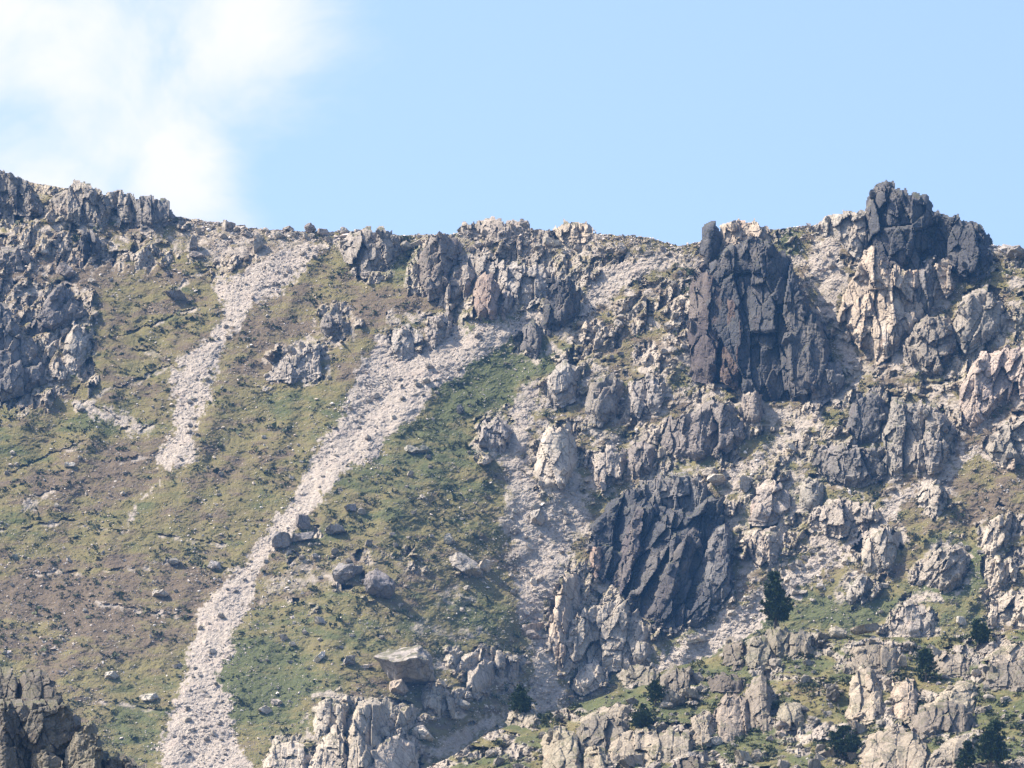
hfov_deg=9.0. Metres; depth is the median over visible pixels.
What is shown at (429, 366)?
scree block
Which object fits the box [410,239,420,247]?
boulder
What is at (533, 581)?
scree block
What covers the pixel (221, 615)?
scree block
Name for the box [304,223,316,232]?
boulder
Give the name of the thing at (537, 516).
boulder
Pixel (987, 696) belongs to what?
knoll stone
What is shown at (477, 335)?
scree block
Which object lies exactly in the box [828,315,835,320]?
scree block
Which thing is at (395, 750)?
foot rock
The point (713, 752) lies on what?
knoll stone
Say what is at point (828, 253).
scree block
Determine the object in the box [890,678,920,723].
rock ledge
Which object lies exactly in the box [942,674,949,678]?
knoll stone
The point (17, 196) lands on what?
skyline outcrop
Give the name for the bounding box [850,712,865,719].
knoll boulder
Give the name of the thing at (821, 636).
knoll boulder
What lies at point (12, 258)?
outcrop
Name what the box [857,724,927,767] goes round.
rock ledge
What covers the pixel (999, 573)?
edge pillar
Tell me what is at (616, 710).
rock ledge
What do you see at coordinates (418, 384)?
scree block
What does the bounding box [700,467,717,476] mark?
boulder
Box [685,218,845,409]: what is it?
rock tower
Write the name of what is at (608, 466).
upright crag
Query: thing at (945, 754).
rock ledge
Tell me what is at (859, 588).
rock outcrop
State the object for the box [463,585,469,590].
boulder
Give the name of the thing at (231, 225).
boulder
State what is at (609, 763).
knoll stone
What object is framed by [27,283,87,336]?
slanting crag
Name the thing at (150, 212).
skyline outcrop
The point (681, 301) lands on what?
boulder
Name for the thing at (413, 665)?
boulder
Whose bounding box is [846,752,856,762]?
knoll stone
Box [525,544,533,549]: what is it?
scree block
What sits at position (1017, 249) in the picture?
boulder
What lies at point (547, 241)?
boulder
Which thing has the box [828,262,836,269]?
scree block
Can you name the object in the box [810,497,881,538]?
cliff
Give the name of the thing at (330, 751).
foot rock
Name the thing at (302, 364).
turf outcrop
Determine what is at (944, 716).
rock ledge
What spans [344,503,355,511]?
boulder
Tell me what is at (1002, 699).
knoll stone
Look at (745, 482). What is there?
boulder
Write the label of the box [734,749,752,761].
knoll boulder
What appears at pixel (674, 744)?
rock ledge
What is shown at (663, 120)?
sky
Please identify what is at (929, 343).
turf topped crag
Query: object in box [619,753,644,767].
knoll boulder
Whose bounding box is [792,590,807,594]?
boulder
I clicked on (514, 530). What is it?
boulder
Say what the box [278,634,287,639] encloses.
boulder
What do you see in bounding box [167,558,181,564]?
boulder
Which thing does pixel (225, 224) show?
boulder
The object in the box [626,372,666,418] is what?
rough outcrop
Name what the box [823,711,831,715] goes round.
knoll stone
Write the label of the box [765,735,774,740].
knoll stone
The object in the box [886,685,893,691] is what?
knoll stone
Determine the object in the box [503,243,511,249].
boulder
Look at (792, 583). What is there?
boulder
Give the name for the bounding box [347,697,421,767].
rock
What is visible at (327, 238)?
boulder
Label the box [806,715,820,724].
knoll stone
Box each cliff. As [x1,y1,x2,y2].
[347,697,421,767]
[740,526,784,569]
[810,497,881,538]
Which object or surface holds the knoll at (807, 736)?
on the ground
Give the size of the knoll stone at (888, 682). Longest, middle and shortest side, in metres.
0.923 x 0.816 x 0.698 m
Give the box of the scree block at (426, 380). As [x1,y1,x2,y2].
[422,377,429,383]
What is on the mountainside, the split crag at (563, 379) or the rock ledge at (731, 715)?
the split crag at (563, 379)
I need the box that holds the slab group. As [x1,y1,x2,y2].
[443,643,520,699]
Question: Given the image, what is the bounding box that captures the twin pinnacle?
[77,227,101,259]
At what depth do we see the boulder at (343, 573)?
891.54 m
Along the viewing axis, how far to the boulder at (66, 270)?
974.66 m
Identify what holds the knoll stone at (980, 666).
on the knoll at (807, 736)
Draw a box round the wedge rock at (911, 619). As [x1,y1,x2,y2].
[885,596,935,637]
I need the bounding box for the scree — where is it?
[0,188,1023,767]
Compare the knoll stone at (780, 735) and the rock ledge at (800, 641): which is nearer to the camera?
the knoll stone at (780, 735)
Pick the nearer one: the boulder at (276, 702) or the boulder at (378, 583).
the boulder at (276, 702)
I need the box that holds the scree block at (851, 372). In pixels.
[846,369,855,375]
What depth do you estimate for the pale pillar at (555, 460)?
924.72 m
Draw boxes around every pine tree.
[506,683,536,713]
[627,703,656,729]
[644,678,668,705]
[759,571,794,628]
[824,724,864,758]
[910,648,941,681]
[954,740,978,767]
[967,617,992,646]
[972,719,1014,767]
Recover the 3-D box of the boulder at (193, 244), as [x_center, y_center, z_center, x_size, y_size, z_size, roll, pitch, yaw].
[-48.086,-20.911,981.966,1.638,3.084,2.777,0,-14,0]
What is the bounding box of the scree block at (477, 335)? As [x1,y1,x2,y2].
[474,332,481,337]
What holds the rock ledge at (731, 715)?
on the knoll at (807, 736)
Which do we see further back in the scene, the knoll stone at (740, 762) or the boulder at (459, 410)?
the boulder at (459, 410)
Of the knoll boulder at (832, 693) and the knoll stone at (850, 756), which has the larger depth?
the knoll boulder at (832, 693)
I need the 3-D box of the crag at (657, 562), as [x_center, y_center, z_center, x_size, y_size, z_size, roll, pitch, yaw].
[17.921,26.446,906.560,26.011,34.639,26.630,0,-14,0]
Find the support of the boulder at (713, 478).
on the mountainside
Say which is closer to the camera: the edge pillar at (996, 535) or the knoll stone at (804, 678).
the knoll stone at (804, 678)
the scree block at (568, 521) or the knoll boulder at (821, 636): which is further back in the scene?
the scree block at (568, 521)
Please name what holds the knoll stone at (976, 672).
on the knoll at (807, 736)
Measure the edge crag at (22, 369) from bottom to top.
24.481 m
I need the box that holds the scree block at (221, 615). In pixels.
[218,612,224,617]
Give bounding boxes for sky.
[0,0,1023,247]
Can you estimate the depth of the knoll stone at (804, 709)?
617.82 m
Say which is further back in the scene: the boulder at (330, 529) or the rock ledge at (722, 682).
the boulder at (330, 529)
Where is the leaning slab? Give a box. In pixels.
[633,641,650,664]
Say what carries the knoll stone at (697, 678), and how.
on the knoll at (807, 736)
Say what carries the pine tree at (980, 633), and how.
on the knoll at (807, 736)
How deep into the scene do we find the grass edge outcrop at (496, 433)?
929.54 m
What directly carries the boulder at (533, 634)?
on the mountainside
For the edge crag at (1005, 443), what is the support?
on the mountainside
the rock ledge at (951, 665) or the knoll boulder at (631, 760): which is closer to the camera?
the knoll boulder at (631, 760)
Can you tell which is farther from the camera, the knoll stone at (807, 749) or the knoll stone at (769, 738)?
the knoll stone at (769, 738)
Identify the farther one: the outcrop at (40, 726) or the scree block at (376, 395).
the scree block at (376, 395)
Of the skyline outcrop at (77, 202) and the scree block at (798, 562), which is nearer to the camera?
the scree block at (798, 562)
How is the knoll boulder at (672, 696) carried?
on the knoll at (807, 736)
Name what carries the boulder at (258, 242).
on the mountainside
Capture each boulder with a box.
[40,248,48,254]
[56,262,76,278]
[64,462,74,466]
[74,403,85,410]
[86,223,95,227]
[87,278,95,282]
[105,671,117,678]
[139,692,158,701]
[152,589,168,596]
[165,289,185,299]
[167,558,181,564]
[172,663,181,667]
[188,234,197,250]
[189,251,204,258]
[195,227,201,233]
[207,560,220,569]
[222,220,229,229]
[228,222,235,229]
[245,231,251,236]
[253,236,263,252]
[257,705,272,713]
[270,699,282,704]
[271,531,291,548]
[274,231,283,237]
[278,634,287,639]
[282,225,294,230]
[292,532,313,541]
[296,514,310,529]
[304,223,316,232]
[313,651,324,661]
[314,616,325,623]
[317,228,328,234]
[324,236,331,241]
[325,523,346,534]
[331,548,338,553]
[332,563,362,587]
[340,227,348,233]
[343,655,355,664]
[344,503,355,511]
[357,508,365,514]
[360,664,372,668]
[363,568,394,598]
[364,539,371,546]
[373,645,435,684]
[389,679,408,695]
[400,240,412,250]
[404,445,420,453]
[407,470,413,476]
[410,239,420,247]
[412,725,434,741]
[419,445,430,452]
[437,679,445,688]
[444,533,455,544]
[449,552,482,576]
[456,404,464,413]
[458,699,469,709]
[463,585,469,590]
[475,241,482,247]
[479,558,492,572]
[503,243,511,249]
[510,525,518,535]
[522,240,527,247]
[522,622,543,631]
[524,630,542,638]
[530,509,544,525]
[533,244,544,250]
[543,237,552,245]
[551,239,561,246]
[573,245,580,250]
[575,365,584,370]
[576,321,583,326]
[592,324,598,332]
[614,319,623,327]
[617,242,626,253]
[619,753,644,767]
[622,303,628,310]
[643,251,653,255]
[660,348,667,353]
[662,689,680,705]
[664,322,673,331]
[669,346,677,353]
[670,280,677,287]
[671,312,678,320]
[677,299,685,304]
[680,344,688,349]
[681,686,699,701]
[687,637,704,642]
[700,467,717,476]
[707,473,726,483]
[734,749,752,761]
[740,475,753,491]
[751,749,762,761]
[784,443,796,451]
[789,579,797,586]
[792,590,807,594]
[814,630,829,648]
[816,583,824,588]
[818,746,836,756]
[826,683,839,701]
[828,626,847,638]
[847,719,866,733]
[850,623,880,634]
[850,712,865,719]
[881,583,888,587]
[897,654,906,667]
[925,644,939,655]
[956,616,966,624]
[1006,245,1023,257]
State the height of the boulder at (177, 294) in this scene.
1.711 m
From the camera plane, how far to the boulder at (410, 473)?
919.92 m
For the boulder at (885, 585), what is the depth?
887.06 m
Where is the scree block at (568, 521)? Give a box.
[563,519,570,523]
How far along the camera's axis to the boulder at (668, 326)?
943.80 m
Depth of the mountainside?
917.27 m
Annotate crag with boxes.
[0,302,46,401]
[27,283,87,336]
[340,226,400,278]
[545,358,580,410]
[548,471,734,676]
[584,372,623,427]
[590,439,656,491]
[812,443,886,487]
[814,180,992,364]
[846,389,885,446]
[861,524,899,578]
[882,397,955,480]
[900,314,958,375]
[915,543,969,593]
[959,344,1023,431]
[985,416,1023,464]
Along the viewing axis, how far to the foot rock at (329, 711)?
853.06 m
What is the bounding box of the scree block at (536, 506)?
[532,503,540,509]
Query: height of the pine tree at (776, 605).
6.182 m
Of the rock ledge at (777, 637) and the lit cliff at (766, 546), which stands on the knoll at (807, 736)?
the rock ledge at (777, 637)
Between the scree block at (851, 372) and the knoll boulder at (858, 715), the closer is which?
the knoll boulder at (858, 715)
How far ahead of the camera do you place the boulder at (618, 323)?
948.79 m
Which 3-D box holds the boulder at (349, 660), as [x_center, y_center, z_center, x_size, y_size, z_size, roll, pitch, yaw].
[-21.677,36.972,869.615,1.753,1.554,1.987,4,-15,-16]
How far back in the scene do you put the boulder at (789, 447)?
914.43 m
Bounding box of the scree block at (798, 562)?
[795,559,802,565]
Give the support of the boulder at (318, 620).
on the mountainside
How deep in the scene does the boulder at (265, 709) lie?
858.30 m
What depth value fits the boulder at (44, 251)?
978.95 m
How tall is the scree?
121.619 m
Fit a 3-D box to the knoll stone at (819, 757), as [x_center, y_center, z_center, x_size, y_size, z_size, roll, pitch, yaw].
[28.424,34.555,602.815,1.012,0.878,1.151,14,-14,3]
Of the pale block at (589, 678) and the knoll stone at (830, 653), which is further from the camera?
the pale block at (589, 678)
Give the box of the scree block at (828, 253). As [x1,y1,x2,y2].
[826,250,831,256]
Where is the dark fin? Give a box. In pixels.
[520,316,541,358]
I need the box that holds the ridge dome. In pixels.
[456,216,529,244]
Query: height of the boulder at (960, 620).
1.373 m
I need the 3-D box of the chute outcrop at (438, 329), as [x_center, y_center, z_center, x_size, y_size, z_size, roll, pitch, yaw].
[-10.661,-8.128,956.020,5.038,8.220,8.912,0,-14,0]
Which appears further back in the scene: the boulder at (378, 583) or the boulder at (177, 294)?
the boulder at (177, 294)
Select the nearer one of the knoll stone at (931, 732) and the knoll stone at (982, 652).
the knoll stone at (931, 732)
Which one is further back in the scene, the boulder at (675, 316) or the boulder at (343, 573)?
the boulder at (675, 316)
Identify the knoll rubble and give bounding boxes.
[432,630,1023,767]
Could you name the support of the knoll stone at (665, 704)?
on the knoll at (807, 736)
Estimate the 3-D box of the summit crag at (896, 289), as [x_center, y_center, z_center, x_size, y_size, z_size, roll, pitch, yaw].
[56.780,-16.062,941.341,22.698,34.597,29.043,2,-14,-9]
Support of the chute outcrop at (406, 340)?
on the mountainside
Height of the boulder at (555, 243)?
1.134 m
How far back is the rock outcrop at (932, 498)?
895.87 m
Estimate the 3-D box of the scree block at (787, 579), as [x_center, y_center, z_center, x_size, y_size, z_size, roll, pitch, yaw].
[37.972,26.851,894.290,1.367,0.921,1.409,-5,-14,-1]
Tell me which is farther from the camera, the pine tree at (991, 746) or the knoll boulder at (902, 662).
the knoll boulder at (902, 662)
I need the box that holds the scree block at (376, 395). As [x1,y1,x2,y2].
[374,393,379,398]
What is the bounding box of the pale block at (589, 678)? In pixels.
[572,657,604,695]
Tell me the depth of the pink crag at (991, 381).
909.30 m
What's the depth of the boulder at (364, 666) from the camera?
868.73 m
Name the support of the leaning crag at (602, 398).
on the mountainside
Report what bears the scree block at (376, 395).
on the mountainside
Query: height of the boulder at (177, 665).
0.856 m
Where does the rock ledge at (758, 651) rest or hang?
on the knoll at (807, 736)
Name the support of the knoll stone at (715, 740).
on the knoll at (807, 736)
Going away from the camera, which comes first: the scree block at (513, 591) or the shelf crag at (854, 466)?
the scree block at (513, 591)
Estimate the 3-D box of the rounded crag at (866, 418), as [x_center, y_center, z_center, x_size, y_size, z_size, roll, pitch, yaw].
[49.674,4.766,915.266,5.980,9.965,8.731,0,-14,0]
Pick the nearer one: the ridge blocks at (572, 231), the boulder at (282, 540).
the boulder at (282, 540)
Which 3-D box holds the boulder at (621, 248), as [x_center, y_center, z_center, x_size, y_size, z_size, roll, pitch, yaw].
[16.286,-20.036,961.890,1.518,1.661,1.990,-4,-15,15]
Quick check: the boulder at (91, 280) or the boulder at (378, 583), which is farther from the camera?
the boulder at (91, 280)
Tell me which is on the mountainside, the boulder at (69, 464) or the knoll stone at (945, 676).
the boulder at (69, 464)
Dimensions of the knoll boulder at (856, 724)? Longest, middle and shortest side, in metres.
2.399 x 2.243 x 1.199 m
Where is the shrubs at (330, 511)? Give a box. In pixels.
[0,197,1023,765]
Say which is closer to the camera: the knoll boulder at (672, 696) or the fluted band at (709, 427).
the knoll boulder at (672, 696)
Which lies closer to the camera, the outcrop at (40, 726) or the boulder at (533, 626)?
the outcrop at (40, 726)
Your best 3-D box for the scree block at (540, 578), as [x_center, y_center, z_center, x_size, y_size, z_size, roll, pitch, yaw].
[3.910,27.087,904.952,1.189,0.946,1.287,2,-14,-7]
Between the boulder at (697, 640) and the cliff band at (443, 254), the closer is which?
the boulder at (697, 640)
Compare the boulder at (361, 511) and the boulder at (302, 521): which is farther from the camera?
the boulder at (361, 511)
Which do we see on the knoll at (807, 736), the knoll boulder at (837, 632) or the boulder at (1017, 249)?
the knoll boulder at (837, 632)
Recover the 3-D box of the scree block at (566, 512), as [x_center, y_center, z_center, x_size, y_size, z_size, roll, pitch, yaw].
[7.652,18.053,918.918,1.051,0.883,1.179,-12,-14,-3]
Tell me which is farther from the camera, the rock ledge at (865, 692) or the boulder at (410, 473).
the boulder at (410, 473)
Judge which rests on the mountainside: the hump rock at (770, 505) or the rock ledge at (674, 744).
the hump rock at (770, 505)
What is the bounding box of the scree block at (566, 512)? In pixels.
[562,509,569,514]
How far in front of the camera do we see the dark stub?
954.29 m
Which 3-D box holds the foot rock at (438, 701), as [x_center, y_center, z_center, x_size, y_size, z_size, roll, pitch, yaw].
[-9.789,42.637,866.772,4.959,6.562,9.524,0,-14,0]
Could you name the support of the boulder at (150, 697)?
on the mountainside
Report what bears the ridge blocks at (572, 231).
on the mountainside
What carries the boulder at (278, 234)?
on the mountainside
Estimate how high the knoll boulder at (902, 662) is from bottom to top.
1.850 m
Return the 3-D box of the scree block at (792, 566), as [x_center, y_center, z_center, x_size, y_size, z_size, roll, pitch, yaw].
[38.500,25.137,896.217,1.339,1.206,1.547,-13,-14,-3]
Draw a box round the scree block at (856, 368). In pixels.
[853,366,860,370]
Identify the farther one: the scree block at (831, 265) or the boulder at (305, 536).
the scree block at (831, 265)
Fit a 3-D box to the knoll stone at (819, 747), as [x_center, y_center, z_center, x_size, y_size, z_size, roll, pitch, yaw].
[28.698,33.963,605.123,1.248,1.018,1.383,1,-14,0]
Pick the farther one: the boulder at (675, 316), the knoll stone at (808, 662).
the boulder at (675, 316)
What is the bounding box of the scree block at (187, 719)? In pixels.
[184,717,191,721]
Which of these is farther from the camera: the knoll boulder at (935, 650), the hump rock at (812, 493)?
the hump rock at (812, 493)
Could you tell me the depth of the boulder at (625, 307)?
951.96 m
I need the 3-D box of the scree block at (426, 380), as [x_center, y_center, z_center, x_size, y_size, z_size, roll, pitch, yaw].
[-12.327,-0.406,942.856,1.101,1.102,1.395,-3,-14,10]
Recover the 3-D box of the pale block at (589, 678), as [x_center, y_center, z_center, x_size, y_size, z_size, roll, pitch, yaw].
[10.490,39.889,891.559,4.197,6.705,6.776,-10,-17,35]
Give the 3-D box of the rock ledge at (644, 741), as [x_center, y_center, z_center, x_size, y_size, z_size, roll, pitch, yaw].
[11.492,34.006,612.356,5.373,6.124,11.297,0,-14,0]
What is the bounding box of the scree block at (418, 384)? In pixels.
[414,382,422,386]
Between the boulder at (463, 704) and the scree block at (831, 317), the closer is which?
the boulder at (463, 704)
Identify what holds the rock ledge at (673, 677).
on the knoll at (807, 736)
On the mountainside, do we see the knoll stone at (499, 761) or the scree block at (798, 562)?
the scree block at (798, 562)
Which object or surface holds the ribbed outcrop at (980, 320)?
on the mountainside
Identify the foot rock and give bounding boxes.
[262,738,311,767]
[308,724,346,767]
[312,696,348,738]
[369,733,418,767]
[421,683,455,719]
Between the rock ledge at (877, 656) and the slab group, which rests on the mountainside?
the slab group
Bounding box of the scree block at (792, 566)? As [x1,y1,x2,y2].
[787,563,796,570]
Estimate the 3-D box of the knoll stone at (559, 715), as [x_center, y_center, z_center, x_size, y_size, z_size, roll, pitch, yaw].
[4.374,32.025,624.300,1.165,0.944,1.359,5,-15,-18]
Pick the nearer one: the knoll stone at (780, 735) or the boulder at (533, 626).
the knoll stone at (780, 735)
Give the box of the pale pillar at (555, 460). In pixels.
[531,422,578,496]
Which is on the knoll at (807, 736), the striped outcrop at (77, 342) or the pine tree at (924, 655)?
the pine tree at (924, 655)
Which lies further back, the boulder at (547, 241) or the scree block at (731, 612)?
the boulder at (547, 241)
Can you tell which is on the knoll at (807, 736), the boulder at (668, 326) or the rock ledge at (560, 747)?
the rock ledge at (560, 747)
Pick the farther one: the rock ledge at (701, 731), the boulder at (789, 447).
the boulder at (789, 447)
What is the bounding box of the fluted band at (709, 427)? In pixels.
[659,391,763,463]
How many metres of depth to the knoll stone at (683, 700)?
622.87 m
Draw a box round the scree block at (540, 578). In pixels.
[536,576,543,581]
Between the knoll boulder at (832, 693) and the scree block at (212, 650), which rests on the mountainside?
the scree block at (212, 650)
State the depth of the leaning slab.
892.31 m
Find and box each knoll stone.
[485,750,498,757]
[492,757,504,766]
[512,763,523,767]
[538,731,544,738]
[552,713,564,722]
[604,760,613,765]
[625,697,636,703]
[656,723,667,732]
[660,701,672,708]
[679,694,685,703]
[692,672,703,684]
[710,736,722,744]
[710,750,717,754]
[736,759,743,765]
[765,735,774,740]
[769,658,781,667]
[774,720,787,729]
[777,732,785,738]
[777,759,789,767]
[800,674,811,683]
[801,705,809,712]
[802,659,814,665]
[802,747,811,751]
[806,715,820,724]
[808,758,821,767]
[814,753,824,760]
[815,744,825,752]
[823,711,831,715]
[827,650,834,656]
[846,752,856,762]
[875,719,885,725]
[883,679,891,684]
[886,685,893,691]
[926,729,935,735]
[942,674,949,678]
[971,668,981,676]
[978,664,986,669]
[979,705,991,712]
[980,649,989,655]
[983,694,995,699]
[1000,696,1011,702]
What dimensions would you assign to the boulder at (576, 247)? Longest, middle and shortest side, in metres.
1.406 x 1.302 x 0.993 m
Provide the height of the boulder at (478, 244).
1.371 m
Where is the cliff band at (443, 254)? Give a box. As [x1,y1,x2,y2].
[419,231,556,319]
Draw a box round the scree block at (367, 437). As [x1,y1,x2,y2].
[364,434,370,440]
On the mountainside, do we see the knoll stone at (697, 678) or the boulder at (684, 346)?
the boulder at (684, 346)
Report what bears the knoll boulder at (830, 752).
on the knoll at (807, 736)
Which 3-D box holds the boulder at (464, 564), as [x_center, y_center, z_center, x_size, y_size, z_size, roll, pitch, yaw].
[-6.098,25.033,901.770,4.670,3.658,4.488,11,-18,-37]
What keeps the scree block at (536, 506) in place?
on the mountainside
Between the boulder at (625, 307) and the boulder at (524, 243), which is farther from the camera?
the boulder at (524, 243)
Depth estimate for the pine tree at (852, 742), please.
603.16 m
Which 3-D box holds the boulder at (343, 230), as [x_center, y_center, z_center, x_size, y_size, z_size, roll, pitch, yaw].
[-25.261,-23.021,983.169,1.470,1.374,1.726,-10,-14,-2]
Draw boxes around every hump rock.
[748,478,794,525]
[799,476,824,512]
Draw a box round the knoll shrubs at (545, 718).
[463,631,1023,767]
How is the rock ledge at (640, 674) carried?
on the knoll at (807, 736)
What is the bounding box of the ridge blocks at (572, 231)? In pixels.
[553,219,595,242]
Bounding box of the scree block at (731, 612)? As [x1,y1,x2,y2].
[727,610,736,615]
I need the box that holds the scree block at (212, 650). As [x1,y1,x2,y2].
[208,648,216,653]
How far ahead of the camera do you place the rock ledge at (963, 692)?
616.17 m
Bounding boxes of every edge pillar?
[980,513,1011,558]
[983,555,1018,598]
[987,588,1023,628]
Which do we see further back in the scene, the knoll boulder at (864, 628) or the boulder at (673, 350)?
the boulder at (673, 350)
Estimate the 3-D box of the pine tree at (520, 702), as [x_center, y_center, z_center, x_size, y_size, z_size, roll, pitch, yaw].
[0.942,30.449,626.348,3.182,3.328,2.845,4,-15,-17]
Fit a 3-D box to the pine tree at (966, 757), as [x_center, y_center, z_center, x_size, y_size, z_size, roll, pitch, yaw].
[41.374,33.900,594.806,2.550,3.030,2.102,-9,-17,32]
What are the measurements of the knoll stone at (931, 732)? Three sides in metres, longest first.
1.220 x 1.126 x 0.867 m
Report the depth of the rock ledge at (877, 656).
628.25 m
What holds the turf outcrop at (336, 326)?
on the mountainside
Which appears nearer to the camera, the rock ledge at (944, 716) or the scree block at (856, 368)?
the rock ledge at (944, 716)
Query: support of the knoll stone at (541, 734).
on the knoll at (807, 736)
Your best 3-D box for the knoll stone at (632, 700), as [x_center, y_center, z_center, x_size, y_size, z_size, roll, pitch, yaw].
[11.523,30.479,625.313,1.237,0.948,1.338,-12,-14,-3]
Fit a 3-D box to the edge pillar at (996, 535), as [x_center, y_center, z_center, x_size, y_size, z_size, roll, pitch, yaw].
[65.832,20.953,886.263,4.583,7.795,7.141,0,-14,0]
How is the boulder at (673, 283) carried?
on the mountainside
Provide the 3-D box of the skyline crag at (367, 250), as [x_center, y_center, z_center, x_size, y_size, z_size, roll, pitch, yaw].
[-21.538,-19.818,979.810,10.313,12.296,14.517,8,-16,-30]
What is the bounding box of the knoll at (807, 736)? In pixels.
[426,630,1023,767]
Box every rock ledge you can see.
[505,704,539,729]
[540,726,581,767]
[576,712,628,753]
[578,703,634,722]
[582,745,607,767]
[608,726,663,767]
[616,662,659,685]
[659,663,694,693]
[659,727,693,762]
[677,757,709,767]
[689,710,713,749]
[707,672,744,695]
[713,693,749,743]
[722,636,744,670]
[744,636,772,670]
[745,673,772,733]
[765,626,789,660]
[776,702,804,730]
[788,628,813,659]
[843,638,900,676]
[845,664,883,724]
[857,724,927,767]
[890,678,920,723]
[908,700,976,737]
[924,680,978,711]
[925,734,969,767]
[933,650,969,678]
[980,658,1023,690]
[982,641,1023,663]
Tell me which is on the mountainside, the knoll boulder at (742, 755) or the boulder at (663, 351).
the boulder at (663, 351)
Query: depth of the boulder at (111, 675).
868.16 m
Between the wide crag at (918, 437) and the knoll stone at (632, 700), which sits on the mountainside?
the wide crag at (918, 437)
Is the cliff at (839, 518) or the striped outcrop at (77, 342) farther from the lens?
the striped outcrop at (77, 342)
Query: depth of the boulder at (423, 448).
926.46 m
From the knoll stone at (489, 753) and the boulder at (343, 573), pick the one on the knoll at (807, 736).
the knoll stone at (489, 753)
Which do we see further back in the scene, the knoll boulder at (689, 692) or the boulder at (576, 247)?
the boulder at (576, 247)
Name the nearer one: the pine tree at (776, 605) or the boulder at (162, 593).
the pine tree at (776, 605)
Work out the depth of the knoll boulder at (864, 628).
638.60 m
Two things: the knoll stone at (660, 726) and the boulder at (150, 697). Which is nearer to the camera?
the knoll stone at (660, 726)
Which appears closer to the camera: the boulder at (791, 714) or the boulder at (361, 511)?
the boulder at (791, 714)
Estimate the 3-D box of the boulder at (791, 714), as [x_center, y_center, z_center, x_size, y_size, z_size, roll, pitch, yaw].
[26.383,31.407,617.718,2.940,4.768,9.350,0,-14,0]
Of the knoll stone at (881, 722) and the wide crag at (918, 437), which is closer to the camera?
the knoll stone at (881, 722)
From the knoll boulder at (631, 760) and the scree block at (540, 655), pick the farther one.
the scree block at (540, 655)
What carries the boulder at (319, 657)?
on the mountainside
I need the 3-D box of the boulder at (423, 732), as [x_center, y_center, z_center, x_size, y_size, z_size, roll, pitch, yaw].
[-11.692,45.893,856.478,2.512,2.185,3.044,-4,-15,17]
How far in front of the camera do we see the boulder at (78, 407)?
939.00 m
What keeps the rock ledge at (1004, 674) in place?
on the knoll at (807, 736)
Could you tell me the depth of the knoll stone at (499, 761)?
611.13 m
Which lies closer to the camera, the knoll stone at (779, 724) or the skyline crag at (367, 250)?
the knoll stone at (779, 724)
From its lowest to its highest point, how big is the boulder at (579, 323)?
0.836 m
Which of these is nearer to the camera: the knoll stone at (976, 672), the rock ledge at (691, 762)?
the rock ledge at (691, 762)
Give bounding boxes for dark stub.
[540,276,580,336]
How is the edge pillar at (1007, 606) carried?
on the mountainside
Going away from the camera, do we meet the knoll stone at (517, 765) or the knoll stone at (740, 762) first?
the knoll stone at (740, 762)
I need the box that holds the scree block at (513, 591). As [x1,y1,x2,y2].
[510,588,516,594]
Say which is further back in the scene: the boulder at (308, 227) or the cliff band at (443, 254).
the boulder at (308, 227)
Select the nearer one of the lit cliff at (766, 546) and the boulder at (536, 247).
the lit cliff at (766, 546)
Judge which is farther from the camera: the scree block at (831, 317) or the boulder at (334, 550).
the scree block at (831, 317)
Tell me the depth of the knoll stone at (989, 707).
612.67 m
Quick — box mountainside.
[0,180,1023,767]
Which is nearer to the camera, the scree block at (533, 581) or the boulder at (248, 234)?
the scree block at (533, 581)
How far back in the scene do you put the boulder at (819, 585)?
891.30 m
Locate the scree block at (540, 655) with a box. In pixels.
[537,652,543,658]
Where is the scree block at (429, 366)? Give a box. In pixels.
[425,363,433,368]
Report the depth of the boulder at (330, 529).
903.51 m
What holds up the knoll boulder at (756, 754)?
on the knoll at (807, 736)
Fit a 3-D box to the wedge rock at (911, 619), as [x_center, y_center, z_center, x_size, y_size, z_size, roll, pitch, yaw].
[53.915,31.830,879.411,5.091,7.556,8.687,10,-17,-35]
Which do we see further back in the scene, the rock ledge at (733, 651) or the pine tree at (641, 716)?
the rock ledge at (733, 651)
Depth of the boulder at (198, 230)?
986.57 m
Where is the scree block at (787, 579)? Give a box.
[784,576,791,582]
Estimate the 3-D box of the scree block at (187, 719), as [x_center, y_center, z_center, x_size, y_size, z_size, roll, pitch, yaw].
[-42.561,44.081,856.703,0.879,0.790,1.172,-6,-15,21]
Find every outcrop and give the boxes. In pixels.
[0,170,42,216]
[0,244,34,272]
[0,666,146,767]
[49,179,133,231]
[63,320,92,374]
[131,194,174,231]
[266,341,322,384]
[320,310,350,339]
[390,323,422,360]
[424,310,453,348]
[478,416,512,454]
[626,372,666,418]
[844,573,872,608]
[917,479,947,515]
[953,284,1006,354]
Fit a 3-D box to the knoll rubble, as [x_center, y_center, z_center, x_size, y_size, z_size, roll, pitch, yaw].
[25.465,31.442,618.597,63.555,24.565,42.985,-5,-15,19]
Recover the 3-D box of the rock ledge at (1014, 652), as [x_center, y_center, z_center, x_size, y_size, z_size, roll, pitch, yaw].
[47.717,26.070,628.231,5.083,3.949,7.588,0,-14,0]
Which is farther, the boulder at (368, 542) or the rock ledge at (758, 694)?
the boulder at (368, 542)
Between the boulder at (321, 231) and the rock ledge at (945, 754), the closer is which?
the rock ledge at (945, 754)
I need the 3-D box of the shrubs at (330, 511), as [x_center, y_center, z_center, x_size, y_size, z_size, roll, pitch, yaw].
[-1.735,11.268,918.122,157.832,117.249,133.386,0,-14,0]
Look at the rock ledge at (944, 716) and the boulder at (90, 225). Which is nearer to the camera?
the rock ledge at (944, 716)
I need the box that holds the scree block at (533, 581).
[530,578,536,584]

